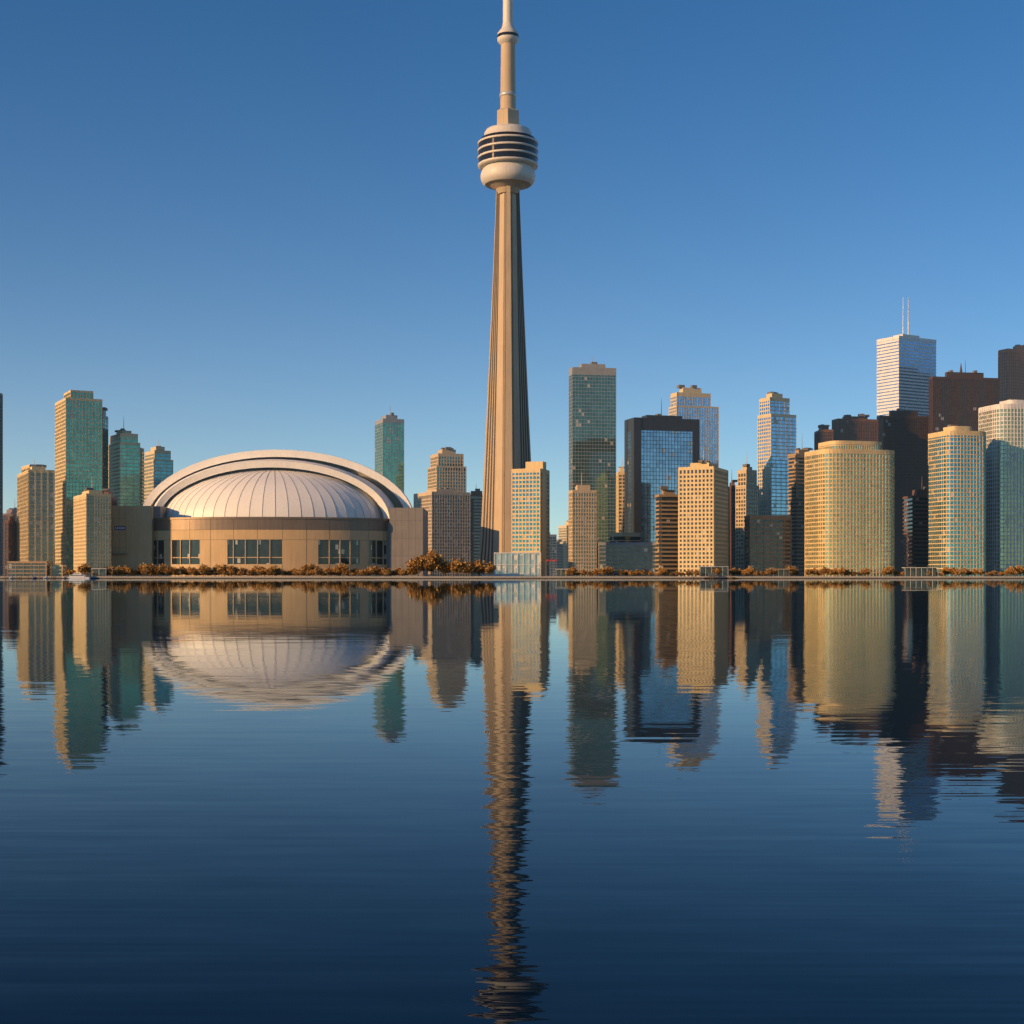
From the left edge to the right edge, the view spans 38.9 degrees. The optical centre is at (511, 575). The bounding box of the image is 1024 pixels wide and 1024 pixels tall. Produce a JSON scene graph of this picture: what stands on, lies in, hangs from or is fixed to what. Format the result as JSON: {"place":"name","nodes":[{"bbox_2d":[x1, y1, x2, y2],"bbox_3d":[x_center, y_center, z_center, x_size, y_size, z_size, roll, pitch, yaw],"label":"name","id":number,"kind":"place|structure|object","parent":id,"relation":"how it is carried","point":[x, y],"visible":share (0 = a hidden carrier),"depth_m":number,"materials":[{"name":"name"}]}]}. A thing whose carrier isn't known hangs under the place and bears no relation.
{"place":"outdoors","nodes":[
{"label":"outdoors","id":0,"kind":"place"},
{"bbox_2d":[0,393,2,575],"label":"tower","id":1,"kind":"structure","parent":0,"point":[1,484],"depth_m":1525.01,"materials":[{"name":"black glass"}]},
{"bbox_2d":[7,561,52,575],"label":"marina building","id":2,"kind":"structure","parent":0,"point":[28,568],"depth_m":1215.00,"materials":[{"name":"beige concrete"}]},
{"bbox_2d":[51,565,66,575],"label":"pavilion","id":3,"kind":"structure","parent":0,"point":[58,570],"depth_m":1220.00,"materials":[{"name":"blue glass"}]},
{"bbox_2d":[55,390,101,575],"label":"tower","id":4,"kind":"structure","parent":0,"point":[78,441],"depth_m":1389.41,"materials":[{"name":"green glass"}]},
{"bbox_2d":[102,407,107,493],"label":"skyscraper","id":5,"kind":"structure","parent":4,"relation":"attached to","point":[104,451],"depth_m":1410.78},
{"bbox_2d":[104,489,116,505],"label":"block","id":6,"kind":"structure","parent":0,"point":[114,499],"depth_m":1312.69,"materials":[{"name":"grey glass"}]},
{"bbox_2d":[108,426,139,505],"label":"tower","id":7,"kind":"structure","parent":0,"point":[124,465],"depth_m":1426.92,"materials":[{"name":"green glass"}]},
{"bbox_2d":[140,447,143,505],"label":"tower wing","id":8,"kind":"structure","parent":7,"relation":"attached to","point":[141,476],"depth_m":1455.87,"materials":[{"name":"beige concrete"}]},
{"bbox_2d":[144,445,172,501],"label":"tower","id":9,"kind":"structure","parent":0,"point":[158,465],"depth_m":1487.83,"materials":[{"name":"teal glass"}]},
{"bbox_2d":[0,579,1023,1023],"bbox_3d":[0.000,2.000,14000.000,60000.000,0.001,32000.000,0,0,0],"label":"water","id":10,"kind":"structure","parent":0,"point":[510,801],"depth_m":12.87,"materials":[{"name":"blue liquid"}]},
{"bbox_2d":[5,574,65,578],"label":"marina dock","id":11,"kind":"object","parent":10,"relation":"in","point":[21,577],"visible":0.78,"depth_m":1139.80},
{"bbox_2d":[62,573,90,578],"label":"white boat","id":12,"kind":"object","parent":10,"relation":"in","point":[77,576],"visible":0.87,"depth_m":1142.47,"materials":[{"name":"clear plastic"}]},
{"bbox_2d":[690,574,734,578],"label":"dock","id":13,"kind":"object","parent":10,"relation":"in","point":[712,577],"visible":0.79,"depth_m":1141.80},
{"bbox_2d":[0,577,1023,578],"bbox_3d":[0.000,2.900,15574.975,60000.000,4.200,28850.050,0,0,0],"label":"land","id":14,"kind":"structure","parent":0,"point":[538,578],"depth_m":1149.95,"materials":[{"name":"grey concrete"}]},
{"bbox_2d":[3,501,16,575],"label":"building","id":15,"kind":"structure","parent":14,"relation":"on","point":[14,511],"depth_m":1957.34,"materials":[{"name":"brown glass"}]},
{"bbox_2d":[5,514,16,575],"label":"building","id":16,"kind":"structure","parent":14,"relation":"on","point":[10,538],"depth_m":1357.97,"materials":[{"name":"brown concrete"}]},
{"bbox_2d":[17,463,54,564],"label":"slab","id":17,"kind":"structure","parent":14,"relation":"on","point":[35,512],"depth_m":1306.32,"materials":[{"name":"beige concrete"}]},
{"bbox_2d":[21,464,31,472],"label":"slab top","id":18,"kind":"structure","parent":17,"relation":"attached to","point":[25,468],"depth_m":1344.91,"materials":[{"name":"beige concrete"}]},
{"bbox_2d":[77,563,91,573],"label":"tree","id":19,"kind":"object","parent":14,"relation":"on","point":[84,568],"visible":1,"depth_m":1176.16,"materials":[{"name":"brown plant"}]},
{"bbox_2d":[73,479,111,575],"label":"block","id":20,"kind":"structure","parent":14,"relation":"on","point":[92,528],"depth_m":1236.43,"materials":[{"name":"beige concrete"}]},
{"bbox_2d":[91,568,108,575],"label":"pavilion","id":21,"kind":"structure","parent":14,"relation":"on","point":[100,572],"depth_m":1167.50,"materials":[{"name":"grey glass"}]},
{"bbox_2d":[107,567,116,574],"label":"tree","id":22,"kind":"object","parent":14,"relation":"on","point":[112,571],"visible":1,"depth_m":1170.14,"materials":[{"name":"brown plant"}]},
{"bbox_2d":[124,567,134,575],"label":"tree","id":23,"kind":"object","parent":14,"relation":"on","point":[128,570],"visible":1,"depth_m":1175.24,"materials":[{"name":"brown plant"}]},
{"bbox_2d":[112,506,166,575],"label":"stadium side block","id":24,"kind":"structure","parent":14,"relation":"on","point":[133,537],"depth_m":1270.00,"materials":[{"name":"grey concrete"}]},
{"bbox_2d":[141,568,148,575],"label":"tree","id":25,"kind":"object","parent":14,"relation":"on","point":[145,571],"visible":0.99,"depth_m":1164.43,"materials":[{"name":"brown plant"}]},
{"bbox_2d":[140,563,155,572],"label":"tree","id":26,"kind":"object","parent":14,"relation":"on","point":[149,567],"visible":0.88,"depth_m":1174.39,"materials":[{"name":"brown plant"}]},
{"bbox_2d":[153,566,162,574],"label":"tree","id":27,"kind":"object","parent":14,"relation":"on","point":[157,570],"visible":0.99,"depth_m":1174.44,"materials":[{"name":"brown plant"}]},
{"bbox_2d":[167,567,177,574],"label":"tree","id":28,"kind":"object","parent":14,"relation":"on","point":[172,570],"visible":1,"depth_m":1175.51,"materials":[{"name":"brown plant"}]},
{"bbox_2d":[189,567,197,574],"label":"tree","id":29,"kind":"object","parent":14,"relation":"on","point":[193,571],"visible":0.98,"depth_m":1174.09,"materials":[{"name":"brown plant"}]},
{"bbox_2d":[197,566,210,575],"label":"tree","id":30,"kind":"object","parent":14,"relation":"on","point":[204,570],"visible":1,"depth_m":1163.50,"materials":[{"name":"brown plant"}]},
{"bbox_2d":[215,566,226,575],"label":"tree","id":31,"kind":"object","parent":14,"relation":"on","point":[220,569],"visible":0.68,"depth_m":1180.95,"materials":[{"name":"brown plant"}]},
{"bbox_2d":[227,565,237,572],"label":"tree","id":32,"kind":"object","parent":14,"relation":"on","point":[231,567],"visible":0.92,"depth_m":1176.02,"materials":[{"name":"brown plant"}]},
{"bbox_2d":[264,567,275,574],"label":"tree","id":33,"kind":"object","parent":14,"relation":"on","point":[270,571],"visible":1,"depth_m":1163.06,"materials":[{"name":"brown plant"}]},
{"bbox_2d":[153,517,388,575],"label":"stadium wall","id":34,"kind":"structure","parent":14,"relation":"on","point":[285,543],"depth_m":1253.60,"materials":[{"name":"beige concrete"}]},
{"bbox_2d":[154,459,394,518],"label":"stadium roof arch","id":35,"kind":"structure","parent":34,"relation":"on","point":[380,497],"depth_m":1301.30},
{"bbox_2d":[166,470,383,517],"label":"stadium dome","id":36,"kind":"structure","parent":34,"relation":"on","point":[272,493],"depth_m":1275.95,"materials":[{"name":"white metal"}]},
{"bbox_2d":[143,450,411,507],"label":"stadium roof arch","id":37,"kind":"structure","parent":34,"relation":"on","point":[395,494],"depth_m":1314.45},
{"bbox_2d":[300,563,312,571],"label":"tree","id":38,"kind":"object","parent":14,"relation":"on","point":[306,568],"visible":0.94,"depth_m":1182.19,"materials":[{"name":"brown plant"}]},
{"bbox_2d":[335,563,350,575],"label":"tree","id":39,"kind":"object","parent":14,"relation":"on","point":[341,568],"visible":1,"depth_m":1174.89,"materials":[{"name":"brown plant"}]},
{"bbox_2d":[367,567,377,574],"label":"tree","id":40,"kind":"object","parent":14,"relation":"on","point":[372,571],"visible":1,"depth_m":1175.57,"materials":[{"name":"brown plant"}]},
{"bbox_2d":[375,414,403,492],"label":"green tower","id":41,"kind":"structure","parent":14,"relation":"on","point":[389,446],"depth_m":1645.62,"materials":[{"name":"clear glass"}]},
{"bbox_2d":[386,508,427,575],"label":"stadium side block","id":42,"kind":"structure","parent":14,"relation":"on","point":[407,534],"depth_m":1284.00,"materials":[{"name":"grey concrete"}]},
{"bbox_2d":[405,556,424,575],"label":"tree","id":43,"kind":"object","parent":14,"relation":"on","point":[415,565],"visible":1,"depth_m":1174.60,"materials":[{"name":"brown plant"}]},
{"bbox_2d":[420,548,445,575],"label":"tree","id":44,"kind":"object","parent":14,"relation":"on","point":[432,561],"visible":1,"depth_m":1174.22,"materials":[{"name":"brown plant"}]},
{"bbox_2d":[414,487,470,575],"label":"building","id":45,"kind":"structure","parent":14,"relation":"on","point":[449,524],"depth_m":1549.73,"materials":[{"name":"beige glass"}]},
{"bbox_2d":[438,561,450,573],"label":"tree","id":46,"kind":"object","parent":14,"relation":"on","point":[443,569],"visible":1,"depth_m":1178.80,"materials":[{"name":"brown plant"}]},
{"bbox_2d":[428,449,465,491],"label":"tower","id":47,"kind":"structure","parent":14,"relation":"on","point":[446,469],"depth_m":1587.76,"materials":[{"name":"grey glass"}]},
{"bbox_2d":[447,557,465,575],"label":"tree","id":48,"kind":"object","parent":14,"relation":"on","point":[455,566],"visible":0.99,"depth_m":1173.50,"materials":[{"name":"brown plant"}]},
{"bbox_2d":[461,562,477,573],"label":"tree","id":49,"kind":"object","parent":14,"relation":"on","point":[468,568],"visible":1,"depth_m":1174.29,"materials":[{"name":"brown plant"}]},
{"bbox_2d":[471,488,482,575],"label":"building","id":50,"kind":"structure","parent":14,"relation":"on","point":[476,504],"depth_m":1620.00,"materials":[{"name":"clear glass"}]},
{"bbox_2d":[471,559,486,575],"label":"tree","id":51,"kind":"object","parent":14,"relation":"on","point":[478,565],"visible":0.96,"depth_m":1179.34,"materials":[{"name":"brown plant"}]},
{"bbox_2d":[481,562,495,573],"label":"tree","id":52,"kind":"object","parent":14,"relation":"on","point":[490,568],"visible":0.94,"depth_m":1178.03,"materials":[{"name":"brown plant"}]},
{"bbox_2d":[476,0,537,575],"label":"observation tower","id":53,"kind":"structure","parent":14,"relation":"on","point":[507,156],"depth_m":1323.98,"materials":[{"name":"concrete"}]},
{"bbox_2d":[482,553,540,575],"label":"low building","id":54,"kind":"structure","parent":14,"relation":"on","point":[509,564],"depth_m":1206.00,"materials":[{"name":"white glass"}]},
{"bbox_2d":[550,534,556,575],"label":"building","id":55,"kind":"structure","parent":14,"relation":"on","point":[553,547],"depth_m":1963.32,"materials":[{"name":"grey glass"}]},
{"bbox_2d":[555,569,565,575],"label":"kiosk","id":56,"kind":"object","parent":14,"relation":"on","point":[559,572],"visible":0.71,"depth_m":1168.50,"materials":[{"name":"grey glass"}]},
{"bbox_2d":[557,541,563,568],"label":"building","id":57,"kind":"structure","parent":14,"relation":"on","point":[560,555],"depth_m":2001.29,"materials":[{"name":"grey glass"}]},
{"bbox_2d":[558,521,567,575],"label":"building","id":58,"kind":"structure","parent":14,"relation":"on","point":[562,534],"depth_m":2012.32,"materials":[{"name":"beige concrete"}]},
{"bbox_2d":[565,567,576,574],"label":"tree","id":59,"kind":"object","parent":14,"relation":"on","point":[573,570],"visible":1,"depth_m":1164.52,"materials":[{"name":"brown plant"}]},
{"bbox_2d":[568,476,596,575],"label":"block","id":60,"kind":"structure","parent":14,"relation":"on","point":[582,525],"depth_m":1224.26,"materials":[{"name":"beige concrete"}]},
{"bbox_2d":[605,567,615,575],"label":"tree","id":61,"kind":"object","parent":14,"relation":"on","point":[609,570],"visible":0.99,"depth_m":1167.40,"materials":[{"name":"brown plant"}]},
{"bbox_2d":[616,467,623,532],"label":"high-rise building","id":62,"kind":"structure","parent":14,"relation":"on","point":[620,500],"depth_m":1420.00,"materials":[{"name":"beige concrete"}]},
{"bbox_2d":[609,532,640,541],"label":"podium","id":63,"kind":"object","parent":14,"relation":"on","point":[624,537],"visible":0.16,"depth_m":1295.96,"materials":[{"name":"grey glass"}]},
{"bbox_2d":[597,542,655,575],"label":"podium","id":64,"kind":"object","parent":14,"relation":"on","point":[630,556],"visible":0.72,"depth_m":1255.00,"materials":[{"name":"grey glass"}]},
{"bbox_2d":[658,567,667,574],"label":"tree","id":65,"kind":"object","parent":14,"relation":"on","point":[663,571],"visible":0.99,"depth_m":1170.69,"materials":[{"name":"brown plant"}]},
{"bbox_2d":[655,480,677,575],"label":"block","id":66,"kind":"structure","parent":14,"relation":"on","point":[666,527],"depth_m":1246.87,"materials":[{"name":"brown concrete"}]},
{"bbox_2d":[678,459,727,575],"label":"block","id":67,"kind":"structure","parent":14,"relation":"on","point":[702,513],"depth_m":1223.16,"materials":[{"name":"beige concrete"}]},
{"bbox_2d":[698,566,728,575],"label":"pavilion","id":68,"kind":"structure","parent":14,"relation":"on","point":[705,570],"depth_m":1167.50,"materials":[{"name":"grey glass"}]},
{"bbox_2d":[712,566,721,574],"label":"tree","id":69,"kind":"object","parent":14,"relation":"on","point":[716,571],"visible":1,"depth_m":1165.41,"materials":[{"name":"brown plant"}]},
{"bbox_2d":[728,477,736,575],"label":"high-rise building","id":70,"kind":"structure","parent":14,"relation":"on","point":[731,526],"depth_m":1420.00,"materials":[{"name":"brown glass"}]},
{"bbox_2d":[735,457,758,575],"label":"block","id":71,"kind":"structure","parent":14,"relation":"on","point":[746,495],"depth_m":1355.70,"materials":[{"name":"beige concrete"}]},
{"bbox_2d":[744,566,754,575],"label":"tree","id":72,"kind":"object","parent":14,"relation":"on","point":[749,570],"visible":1,"depth_m":1165.75,"materials":[{"name":"brown plant"}]},
{"bbox_2d":[745,515,791,575],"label":"building","id":73,"kind":"structure","parent":14,"relation":"on","point":[767,541],"depth_m":1265.75,"materials":[{"name":"brown glass"}]},
{"bbox_2d":[768,569,787,575],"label":"pavilion","id":74,"kind":"structure","parent":14,"relation":"on","point":[782,572],"depth_m":1168.50,"materials":[{"name":"grey glass"}]},
{"bbox_2d":[785,565,797,574],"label":"tree","id":75,"kind":"object","parent":14,"relation":"on","point":[791,570],"visible":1,"depth_m":1170.04,"materials":[{"name":"brown plant"}]},
{"bbox_2d":[788,446,812,575],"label":"block","id":76,"kind":"structure","parent":14,"relation":"on","point":[796,483],"depth_m":1392.24,"materials":[{"name":"brown glass"}]},
{"bbox_2d":[818,566,829,574],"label":"tree","id":77,"kind":"object","parent":14,"relation":"on","point":[823,570],"visible":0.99,"depth_m":1167.18,"materials":[{"name":"brown plant"}]},
{"bbox_2d":[836,567,846,574],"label":"tree","id":78,"kind":"object","parent":14,"relation":"on","point":[842,571],"visible":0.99,"depth_m":1164.83,"materials":[{"name":"brown plant"}]},
{"bbox_2d":[861,568,869,574],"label":"tree","id":79,"kind":"object","parent":14,"relation":"on","point":[865,571],"visible":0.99,"depth_m":1174.20,"materials":[{"name":"brown plant"}]},
{"bbox_2d":[881,568,889,575],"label":"tree","id":80,"kind":"object","parent":14,"relation":"on","point":[885,572],"visible":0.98,"depth_m":1172.62,"materials":[{"name":"brown plant"}]},
{"bbox_2d":[886,566,895,575],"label":"tree","id":81,"kind":"object","parent":14,"relation":"on","point":[890,569],"visible":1,"depth_m":1176.57,"materials":[{"name":"brown plant"}]},
{"bbox_2d":[903,488,927,566],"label":"building","id":82,"kind":"structure","parent":14,"relation":"on","point":[915,529],"depth_m":1310.00,"materials":[{"name":"black glass"}]},
{"bbox_2d":[902,567,938,575],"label":"pavilion","id":83,"kind":"structure","parent":14,"relation":"on","point":[916,571],"depth_m":1168.50,"materials":[{"name":"grey glass"}]},
{"bbox_2d":[941,566,948,575],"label":"tree","id":84,"kind":"object","parent":14,"relation":"on","point":[944,571],"visible":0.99,"depth_m":1180.62,"materials":[{"name":"brown plant"}]},
{"bbox_2d":[946,566,959,574],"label":"tree","id":85,"kind":"object","parent":14,"relation":"on","point":[951,570],"visible":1,"depth_m":1173.64,"materials":[{"name":"brown plant"}]},
{"bbox_2d":[959,567,968,574],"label":"tree","id":86,"kind":"object","parent":14,"relation":"on","point":[964,571],"visible":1,"depth_m":1168.51,"materials":[{"name":"brown plant"}]},
{"bbox_2d":[1005,566,1016,574],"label":"tree","id":87,"kind":"object","parent":14,"relation":"on","point":[1010,569],"visible":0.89,"depth_m":1174.38,"materials":[{"name":"brown plant"}]},
{"bbox_2d":[1014,564,1023,574],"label":"tree","id":88,"kind":"object","parent":14,"relation":"on","point":[1020,569],"visible":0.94,"depth_m":1176.41,"materials":[{"name":"brown plant"}]},
{"bbox_2d":[0,576,1023,576],"bbox_3d":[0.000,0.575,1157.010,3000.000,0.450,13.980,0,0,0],"label":"promenade","id":89,"kind":"structure","parent":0,"point":[519,576],"depth_m":1150.02,"materials":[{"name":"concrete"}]},
{"bbox_2d":[4,575,1019,575],"bbox_3d":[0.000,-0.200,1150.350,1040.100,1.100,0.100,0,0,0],"label":"promenade railing","id":90,"kind":"object","parent":89,"relation":"on","point":[502,575],"visible":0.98,"depth_m":1150.30,"materials":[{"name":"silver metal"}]},
{"bbox_2d":[0,0,1023,540],"label":"sky","id":91,"kind":"structure","parent":0,"point":[235,226],"materials":[{"name":"blue"}]},
{"bbox_2d":[511,461,549,575],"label":"tower","id":92,"kind":"structure","parent":0,"point":[530,508],"depth_m":1240.12,"materials":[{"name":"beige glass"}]},
{"bbox_2d":[569,360,615,542],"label":"tower","id":93,"kind":"structure","parent":0,"point":[592,422],"depth_m":1464.66,"materials":[{"name":"teal glass"}]},
{"bbox_2d":[624,414,699,541],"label":"tower","id":94,"kind":"structure","parent":0,"point":[659,450],"depth_m":1341.58,"materials":[{"name":"blue glass"}]},
{"bbox_2d":[669,388,718,467],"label":"tower","id":95,"kind":"structure","parent":0,"point":[686,403],"depth_m":1570.59,"materials":[{"name":"blue glass"}]},
{"bbox_2d":[758,390,795,515],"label":"tower","id":96,"kind":"structure","parent":0,"point":[776,431],"depth_m":1437.10,"materials":[{"name":"blue glass"}]},
{"bbox_2d":[814,423,832,449],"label":"block","id":97,"kind":"structure","parent":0,"point":[824,433],"depth_m":1500.00,"materials":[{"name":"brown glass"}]},
{"bbox_2d":[805,441,894,575],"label":"tower","id":98,"kind":"structure","parent":0,"point":[850,506],"depth_m":1232.42,"materials":[{"name":"yellow glass"}]},
{"bbox_2d":[832,405,877,441],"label":"block","id":99,"kind":"structure","parent":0,"point":[854,428],"depth_m":1525.43,"materials":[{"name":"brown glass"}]},
{"bbox_2d":[877,410,928,575],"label":"office tower","id":100,"kind":"structure","parent":0,"point":[903,436],"depth_m":1563.85,"materials":[{"name":"brown glass"}]},
{"bbox_2d":[877,297,935,415],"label":"tower","id":101,"kind":"structure","parent":0,"point":[906,366],"depth_m":1714.62,"materials":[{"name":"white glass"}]},
{"bbox_2d":[928,425,985,575],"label":"tower","id":102,"kind":"structure","parent":0,"point":[956,495],"depth_m":1237.95,"materials":[{"name":"beige glass"}]},
{"bbox_2d":[929,365,999,433],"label":"tower","id":103,"kind":"structure","parent":0,"point":[960,398],"depth_m":1505.57,"materials":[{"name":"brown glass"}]},
{"bbox_2d":[978,399,1023,575],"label":"tower","id":104,"kind":"structure","parent":0,"point":[1001,424],"depth_m":1272.15,"materials":[{"name":"teal glass"}]},
{"bbox_2d":[998,346,1023,401],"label":"tower","id":105,"kind":"structure","parent":0,"point":[1011,369],"depth_m":1654.94,"materials":[{"name":"brown glass"}]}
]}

